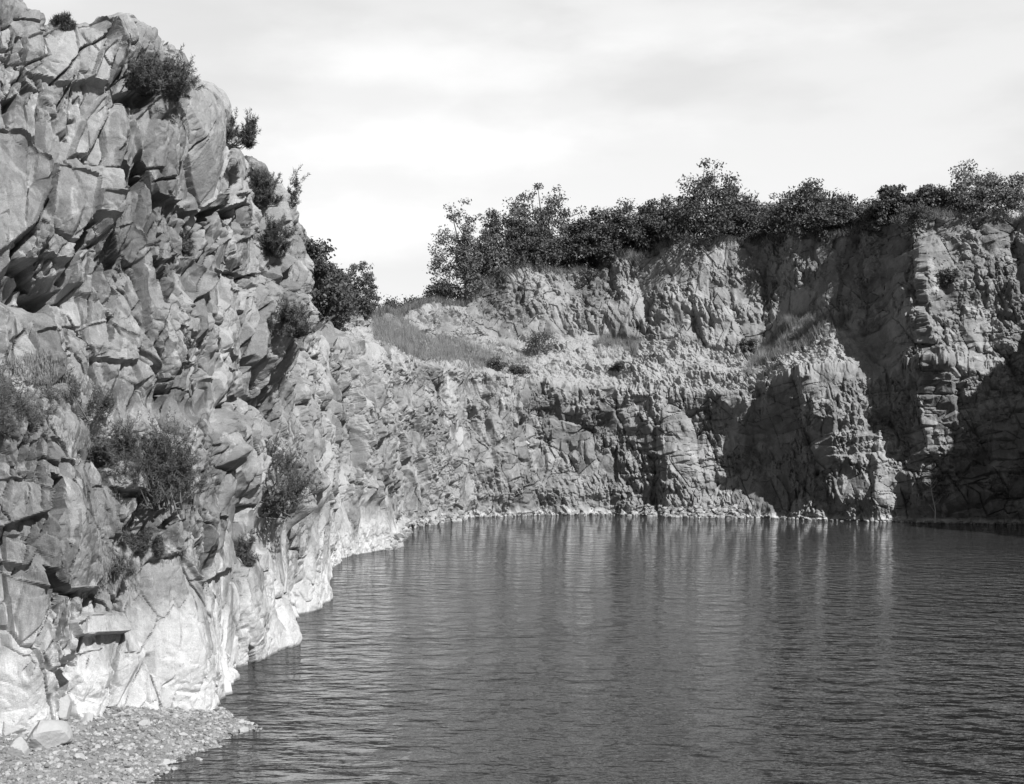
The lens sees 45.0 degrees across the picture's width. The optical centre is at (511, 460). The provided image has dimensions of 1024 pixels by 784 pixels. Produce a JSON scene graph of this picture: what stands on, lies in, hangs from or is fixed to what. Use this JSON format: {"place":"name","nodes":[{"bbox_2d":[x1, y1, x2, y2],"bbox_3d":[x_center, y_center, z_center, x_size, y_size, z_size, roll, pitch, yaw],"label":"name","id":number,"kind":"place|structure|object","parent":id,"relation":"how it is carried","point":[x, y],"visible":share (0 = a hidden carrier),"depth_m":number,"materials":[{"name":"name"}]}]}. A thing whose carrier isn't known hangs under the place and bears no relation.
{"place":"outdoors","nodes":[
{"label":"outdoors","id":0,"kind":"place"},
{"bbox_2d":[0,0,252,735],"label":"cliff","id":1,"kind":"structure","parent":0,"point":[107,194],"depth_m":28.80,"materials":[{"name":"grey stone"}]},
{"bbox_2d":[0,361,56,439],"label":"gorse bush","id":2,"kind":"object","parent":1,"relation":"on","point":[5,419],"visible":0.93,"depth_m":25.75,"materials":[{"name":"grey plant"}]},
{"bbox_2d":[48,10,77,30],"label":"gorse bush","id":3,"kind":"object","parent":1,"relation":"on","point":[66,21],"visible":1,"depth_m":29.18,"materials":[{"name":"grey plant"}]},
{"bbox_2d":[18,349,116,422],"bbox_3d":[-9.992,-1.601,27.525,2.124,1.961,2.276,0,0,0],"label":"gorse bush","id":4,"kind":"object","parent":1,"relation":"on","point":[75,391],"visible":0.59,"depth_m":27.80,"materials":[{"name":"grey plant"}]},
{"bbox_2d":[1,344,202,590],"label":"weeds","id":5,"kind":"object","parent":1,"relation":"on","point":[36,361],"visible":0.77,"depth_m":27.29,"materials":[{"name":"grey plant"}]},
{"bbox_2d":[87,418,136,467],"bbox_3d":[-9.241,-0.363,28.290,1.391,1.315,1.249,0,0,0],"label":"gorse bush","id":6,"kind":"object","parent":1,"relation":"on","point":[102,456],"visible":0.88,"depth_m":28.26,"materials":[{"name":"grey plant"}]},
{"bbox_2d":[109,549,135,579],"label":"gorse bush","id":7,"kind":"object","parent":1,"relation":"on","point":[121,566],"visible":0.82,"depth_m":27.92,"materials":[{"name":"grey plant"}]},
{"bbox_2d":[120,525,166,560],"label":"gorse bush","id":8,"kind":"object","parent":1,"relation":"on","point":[140,546],"visible":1,"depth_m":28.59,"materials":[{"name":"grey plant"}]},
{"bbox_2d":[109,43,205,109],"bbox_3d":[-9.041,-9.714,30.757,2.662,1.703,2.727,0,0,0],"label":"gorse bush","id":9,"kind":"object","parent":1,"relation":"on","point":[152,78],"visible":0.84,"depth_m":30.45,"materials":[{"name":"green plant"}]},
{"bbox_2d":[94,404,223,512],"bbox_3d":[-8.381,-0.050,28.822,3.344,2.596,2.316,0,0,-45],"label":"gorse bush","id":10,"kind":"object","parent":1,"relation":"on","point":[160,451],"visible":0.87,"depth_m":28.72,"materials":[{"name":"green plant"}]},
{"bbox_2d":[175,313,198,348],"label":"gorse bush","id":11,"kind":"object","parent":1,"relation":"on","point":[188,343],"visible":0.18,"depth_m":31.39,"materials":[{"name":"grey plant"}]},
{"bbox_2d":[179,226,196,252],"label":"gorse bush","id":12,"kind":"object","parent":1,"relation":"on","point":[188,246],"visible":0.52,"depth_m":33.58,"materials":[{"name":"grey plant"}]},
{"bbox_2d":[226,106,260,149],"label":"gorse bush","id":13,"kind":"object","parent":1,"relation":"on","point":[247,136],"visible":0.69,"depth_m":36.36,"materials":[{"name":"grey plant"}]},
{"bbox_2d":[0,705,261,783],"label":"shore","id":14,"kind":"structure","parent":0,"point":[166,747],"depth_m":24.76,"materials":[{"name":"grey gravel"}]},
{"bbox_2d":[2,720,26,735],"bbox_3d":[-10.150,5.463,25.019,0.619,0.618,0.511,0,0,27],"label":"boulder","id":15,"kind":"object","parent":14,"relation":"on","point":[8,729],"visible":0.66,"depth_m":24.82,"materials":[{"name":"stone"}]},
{"bbox_2d":[5,737,29,756],"bbox_3d":[-9.416,5.510,23.488,0.465,0.517,0.602,0,0,-35],"label":"boulder","id":16,"kind":"object","parent":14,"relation":"on","point":[19,746],"visible":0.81,"depth_m":23.30,"materials":[{"name":"stone"}]},
{"bbox_2d":[26,720,72,748],"bbox_3d":[-9.080,5.403,24.260,0.930,0.707,0.709,0,0,-29],"label":"boulder","id":17,"kind":"object","parent":14,"relation":"on","point":[46,734],"visible":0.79,"depth_m":24.04,"materials":[{"name":"stone"}]},
{"bbox_2d":[58,694,72,720],"bbox_3d":[-9.518,5.244,26.230,0.437,0.585,0.469,0,0,38],"label":"boulder","id":18,"kind":"object","parent":14,"relation":"on","point":[65,708],"visible":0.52,"depth_m":26.08,"materials":[{"name":"stone"}]},
{"bbox_2d":[73,753,84,760],"bbox_3d":[-8.280,5.658,23.601,0.256,0.174,0.235,0,0,31],"label":"boulder","id":19,"kind":"object","parent":14,"relation":"on","point":[78,756],"visible":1,"depth_m":23.52,"materials":[{"name":"stone"}]},
{"bbox_2d":[81,713,93,721],"bbox_3d":[-9.098,5.583,26.455,0.353,0.361,0.478,0,0,-30],"label":"boulder","id":20,"kind":"object","parent":14,"relation":"on","point":[87,717],"visible":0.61,"depth_m":26.39,"materials":[{"name":"stone"}]},
{"bbox_2d":[115,745,123,750],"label":"boulder","id":21,"kind":"object","parent":14,"relation":"on","point":[120,747],"visible":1,"depth_m":24.54,"materials":[{"name":"stone"}]},
{"bbox_2d":[138,719,149,725],"bbox_3d":[-7.846,5.637,26.404,0.196,0.217,0.206,0,0,21],"label":"boulder","id":22,"kind":"object","parent":14,"relation":"on","point":[145,722],"visible":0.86,"depth_m":26.36,"materials":[{"name":"stone"}]},
{"bbox_2d":[160,759,170,764],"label":"boulder","id":23,"kind":"object","parent":14,"relation":"on","point":[166,761],"visible":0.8,"depth_m":24.33,"materials":[{"name":"stone"}]},
{"bbox_2d":[178,732,187,736],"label":"boulder","id":24,"kind":"object","parent":14,"relation":"on","point":[183,734],"visible":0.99,"depth_m":26.15,"materials":[{"name":"stone"}]},
{"bbox_2d":[238,726,248,732],"bbox_3d":[-5.982,5.983,27.416,0.214,0.170,0.221,0,0,38],"label":"boulder","id":25,"kind":"object","parent":14,"relation":"on","point":[243,729],"visible":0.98,"depth_m":27.35,"materials":[{"name":"stone"}]},
{"bbox_2d":[89,23,478,303],"bbox_3d":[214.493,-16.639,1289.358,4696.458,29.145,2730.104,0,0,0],"label":"ground","id":26,"kind":"structure","parent":0,"point":[460,294],"depth_m":156.42,"materials":[{"name":"grey soil"}]},
{"bbox_2d":[343,261,380,314],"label":"tree","id":27,"kind":"object","parent":26,"relation":"on","point":[366,279],"visible":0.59,"depth_m":124.67,"materials":[{"name":"grey plant"}]},
{"bbox_2d":[375,294,417,310],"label":"shrub","id":28,"kind":"object","parent":26,"relation":"on","point":[395,304],"visible":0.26,"depth_m":149.33,"materials":[{"name":"grey plant"}]},
{"bbox_2d":[403,295,449,302],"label":"shrub","id":29,"kind":"object","parent":26,"relation":"on","point":[415,298],"visible":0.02,"depth_m":157.57,"materials":[{"name":"black plant"}]},
{"bbox_2d":[422,281,463,300],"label":"shrub","id":30,"kind":"object","parent":26,"relation":"on","point":[442,289],"visible":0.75,"depth_m":149.38,"materials":[{"name":"black plant"}]},
{"bbox_2d":[369,308,532,369],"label":"grass","id":31,"kind":"structure","parent":26,"relation":"on","point":[400,337],"depth_m":128.44,"materials":[{"name":"grey plant"}]},
{"bbox_2d":[426,199,511,304],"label":"tree","id":32,"kind":"object","parent":26,"relation":"on","point":[465,260],"visible":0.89,"depth_m":148.77,"materials":[{"name":"dark leaves"},{"name":"bark"}]},
{"bbox_2d":[448,257,513,286],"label":"shrub","id":33,"kind":"object","parent":26,"relation":"on","point":[492,271],"visible":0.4,"depth_m":151.17,"materials":[{"name":"black plant"}]},
{"bbox_2d":[463,197,552,277],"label":"tree","id":34,"kind":"object","parent":26,"relation":"on","point":[516,223],"visible":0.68,"depth_m":152.29,"materials":[{"name":"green plant"}]},
{"bbox_2d":[499,247,572,268],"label":"shrub","id":35,"kind":"object","parent":26,"relation":"on","point":[544,261],"visible":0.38,"depth_m":153.68,"materials":[{"name":"black plant"}]},
{"bbox_2d":[511,182,601,279],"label":"tree","id":36,"kind":"object","parent":26,"relation":"on","point":[545,213],"visible":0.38,"depth_m":155.94,"materials":[{"name":"grey plant"}]},
{"bbox_2d":[547,254,594,269],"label":"shrub","id":37,"kind":"object","parent":26,"relation":"on","point":[559,266],"visible":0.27,"depth_m":154.99,"materials":[{"name":"black plant"}]},
{"bbox_2d":[556,205,623,277],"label":"tree","id":38,"kind":"object","parent":26,"relation":"on","point":[598,216],"visible":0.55,"depth_m":153.62,"materials":[{"name":"grey plant"}]},
{"bbox_2d":[585,244,630,266],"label":"shrub","id":39,"kind":"object","parent":26,"relation":"on","point":[597,259],"visible":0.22,"depth_m":155.66,"materials":[{"name":"black plant"}]},
{"bbox_2d":[591,196,657,258],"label":"tree","id":40,"kind":"object","parent":26,"relation":"on","point":[614,223],"visible":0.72,"depth_m":152.92,"materials":[{"name":"grey plant"}]},
{"bbox_2d":[615,234,666,256],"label":"shrub","id":41,"kind":"object","parent":26,"relation":"on","point":[649,248],"visible":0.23,"depth_m":152.68,"materials":[{"name":"black plant"}]},
{"bbox_2d":[622,193,696,253],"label":"tree","id":42,"kind":"object","parent":26,"relation":"on","point":[657,218],"visible":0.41,"depth_m":152.60,"materials":[{"name":"grey plant"}]},
{"bbox_2d":[654,220,717,241],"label":"shrub","id":43,"kind":"object","parent":26,"relation":"on","point":[679,232],"visible":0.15,"depth_m":151.38,"materials":[{"name":"black plant"}]},
{"bbox_2d":[349,204,1023,316],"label":"grass","id":44,"kind":"structure","parent":26,"relation":"on","point":[638,257],"depth_m":143.75,"materials":[{"name":"grey plant"}]},
{"bbox_2d":[353,294,378,314],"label":"shrub","id":45,"kind":"object","parent":44,"relation":"on","point":[363,305],"visible":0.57,"depth_m":124.52,"materials":[{"name":"black plant"}]},
{"bbox_2d":[657,158,756,248],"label":"tree","id":46,"kind":"object","parent":26,"relation":"on","point":[692,206],"visible":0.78,"depth_m":146.98,"materials":[{"name":"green plant"}]},
{"bbox_2d":[693,220,742,242],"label":"shrub","id":47,"kind":"object","parent":26,"relation":"on","point":[730,233],"visible":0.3,"depth_m":147.58,"materials":[{"name":"black plant"}]},
{"bbox_2d":[707,187,763,238],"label":"tree","id":48,"kind":"object","parent":26,"relation":"on","point":[752,220],"visible":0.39,"depth_m":147.44,"materials":[{"name":"black plant"}]},
{"bbox_2d":[726,224,770,245],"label":"shrub","id":49,"kind":"object","parent":26,"relation":"on","point":[750,233],"visible":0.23,"depth_m":146.68,"materials":[{"name":"black plant"}]},
{"bbox_2d":[744,192,788,240],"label":"tree","id":50,"kind":"object","parent":26,"relation":"on","point":[767,207],"visible":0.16,"depth_m":146.95,"materials":[{"name":"grey plant"}]},
{"bbox_2d":[747,218,805,242],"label":"shrub","id":51,"kind":"object","parent":26,"relation":"on","point":[774,235],"visible":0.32,"depth_m":144.50,"materials":[{"name":"black plant"}]},
{"bbox_2d":[757,177,855,247],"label":"tree","id":52,"kind":"object","parent":26,"relation":"on","point":[796,214],"visible":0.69,"depth_m":140.03,"materials":[{"name":"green plant"}]},
{"bbox_2d":[803,211,847,231],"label":"shrub","id":53,"kind":"object","parent":26,"relation":"on","point":[816,221],"visible":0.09,"depth_m":138.75,"materials":[{"name":"black plant"}]},
{"bbox_2d":[806,194,862,247],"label":"tree","id":54,"kind":"object","parent":26,"relation":"on","point":[841,217],"visible":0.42,"depth_m":137.26,"materials":[{"name":"grey plant"}]},
{"bbox_2d":[816,215,864,232],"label":"shrub","id":55,"kind":"object","parent":26,"relation":"on","point":[844,222],"visible":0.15,"depth_m":135.72,"materials":[{"name":"black plant"}]},
{"bbox_2d":[836,194,878,231],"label":"tree","id":56,"kind":"object","parent":26,"relation":"on","point":[858,210],"visible":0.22,"depth_m":136.13,"materials":[{"name":"grey plant"}]},
{"bbox_2d":[861,184,913,233],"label":"tree","id":57,"kind":"object","parent":26,"relation":"on","point":[882,208],"visible":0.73,"depth_m":129.50,"materials":[{"name":"black plant"}]},
{"bbox_2d":[887,183,955,217],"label":"tree","id":58,"kind":"object","parent":26,"relation":"on","point":[919,197],"visible":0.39,"depth_m":126.81,"materials":[{"name":"grey plant"}]},
{"bbox_2d":[930,188,976,215],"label":"tree","id":59,"kind":"object","parent":26,"relation":"on","point":[956,206],"visible":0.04,"depth_m":127.47,"materials":[{"name":"black plant"}]},
{"bbox_2d":[926,159,1023,227],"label":"tree","id":60,"kind":"object","parent":26,"relation":"on","point":[979,197],"visible":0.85,"depth_m":123.62,"materials":[{"name":"dark leaves"},{"name":"bark"}]},
{"bbox_2d":[215,127,477,666],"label":"side cliff","id":61,"kind":"structure","parent":0,"point":[383,431],"depth_m":50.54,"materials":[{"name":"grey stone"}]},
{"bbox_2d":[232,529,259,566],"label":"gorse bush","id":62,"kind":"object","parent":61,"relation":"on","point":[241,546],"visible":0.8,"depth_m":36.57,"materials":[{"name":"grey plant"}]},
{"bbox_2d":[254,211,297,258],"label":"gorse bush","id":63,"kind":"object","parent":61,"relation":"on","point":[271,237],"visible":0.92,"depth_m":40.08,"materials":[{"name":"grey plant"}]},
{"bbox_2d":[248,163,310,209],"bbox_3d":[-7.840,-9.148,40.951,2.408,1.728,1.688,0,0,-10],"label":"gorse bush","id":64,"kind":"object","parent":61,"relation":"on","point":[259,183],"visible":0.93,"depth_m":40.75,"materials":[{"name":"grey plant"}]},
{"bbox_2d":[260,293,319,339],"bbox_3d":[-7.151,-4.607,39.679,1.687,1.483,1.850,0,0,17],"label":"gorse bush","id":65,"kind":"object","parent":61,"relation":"on","point":[291,316],"visible":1,"depth_m":39.41,"materials":[{"name":"grey plant"}]},
{"bbox_2d":[256,426,323,519],"bbox_3d":[-8.000,0.374,39.652,4.017,3.152,5.044,0,0,0],"label":"gorse bush","id":66,"kind":"object","parent":61,"relation":"on","point":[288,490],"visible":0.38,"depth_m":39.19,"materials":[{"name":"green plant"}]},
{"bbox_2d":[299,234,343,284],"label":"shrub","id":67,"kind":"object","parent":61,"relation":"on","point":[321,269],"visible":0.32,"depth_m":52.77,"materials":[{"name":"grey plant"}]},
{"bbox_2d":[313,263,341,288],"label":"shrub","id":68,"kind":"object","parent":61,"relation":"on","point":[318,282],"visible":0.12,"depth_m":70.87,"materials":[{"name":"grey plant"}]},
{"bbox_2d":[310,280,367,330],"bbox_3d":[-8.050,-6.740,53.487,3.652,2.310,3.055,0,0,0],"label":"shrub","id":69,"kind":"object","parent":61,"relation":"on","point":[321,303],"visible":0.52,"depth_m":53.07,"materials":[{"name":"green plant"}]},
{"bbox_2d":[330,268,355,299],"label":"shrub","id":70,"kind":"object","parent":61,"relation":"on","point":[344,277],"visible":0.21,"depth_m":83.86,"materials":[{"name":"grey plant"}]},
{"bbox_2d":[326,300,364,327],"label":"shrub","id":71,"kind":"object","parent":61,"relation":"on","point":[336,321],"visible":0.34,"depth_m":83.58,"materials":[{"name":"grey plant"}]},
{"bbox_2d":[23,0,1023,307],"label":"sky","id":72,"kind":"structure","parent":0,"point":[396,112],"materials":[{"name":"white"}]},
{"bbox_2d":[149,514,1023,783],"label":"water","id":73,"kind":"structure","parent":0,"point":[587,649],"depth_m":36.76,"materials":[{"name":"grey liquid"}]},
{"bbox_2d":[385,510,470,550],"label":"rubble","id":74,"kind":"object","parent":73,"relation":"in","point":[399,539],"visible":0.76,"depth_m":112.61,"materials":[{"name":"stone"}]},
{"bbox_2d":[642,503,745,518],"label":"rubble","id":75,"kind":"object","parent":73,"relation":"in","point":[717,511],"visible":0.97,"depth_m":131.16,"materials":[{"name":"stone"}]},
{"bbox_2d":[469,512,1017,524],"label":"rubble","id":76,"kind":"object","parent":73,"relation":"in","point":[785,517],"visible":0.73,"depth_m":128.28,"materials":[{"name":"stone"}]},
{"bbox_2d":[925,478,940,522],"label":"sapling","id":77,"kind":"object","parent":76,"relation":"on","point":[933,502],"visible":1,"depth_m":117.82,"materials":[{"name":"grey plant"}]},
{"bbox_2d":[593,329,641,357],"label":"grass","id":78,"kind":"structure","parent":0,"point":[630,345],"depth_m":146.15,"materials":[{"name":"grey plant"}]},
{"bbox_2d":[436,214,1023,523],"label":"back cliff","id":79,"kind":"structure","parent":0,"point":[896,392],"depth_m":132.94,"materials":[{"name":"grey stone"}]},
{"bbox_2d":[480,356,509,370],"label":"shrub","id":80,"kind":"object","parent":79,"relation":"on","point":[494,362],"visible":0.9,"depth_m":135.03,"materials":[{"name":"grey plant"}]},
{"bbox_2d":[508,364,530,375],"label":"shrub","id":81,"kind":"object","parent":79,"relation":"on","point":[519,368],"visible":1,"depth_m":137.60,"materials":[{"name":"grey plant"}]},
{"bbox_2d":[516,328,555,354],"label":"shrub","id":82,"kind":"object","parent":79,"relation":"on","point":[536,339],"visible":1,"depth_m":144.63,"materials":[{"name":"grey plant"}]},
{"bbox_2d":[606,361,629,371],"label":"shrub","id":83,"kind":"object","parent":79,"relation":"on","point":[616,365],"visible":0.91,"depth_m":141.36,"materials":[{"name":"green plant"}]},
{"bbox_2d":[737,337,758,350],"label":"shrub","id":84,"kind":"object","parent":79,"relation":"on","point":[751,344],"visible":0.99,"depth_m":139.53,"materials":[{"name":"grey plant"}]},
{"bbox_2d":[741,304,853,375],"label":"grass","id":85,"kind":"structure","parent":79,"relation":"on","point":[762,356],"depth_m":134.66,"materials":[{"name":"grey plant"}]},
{"bbox_2d":[889,204,935,230],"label":"shrub","id":86,"kind":"object","parent":79,"relation":"on","point":[919,210],"visible":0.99,"depth_m":124.60,"materials":[{"name":"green plant"}]},
{"bbox_2d":[934,267,960,287],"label":"shrub","id":87,"kind":"object","parent":79,"relation":"on","point":[945,273],"visible":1,"depth_m":120.65,"materials":[{"name":"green plant"}]}
]}

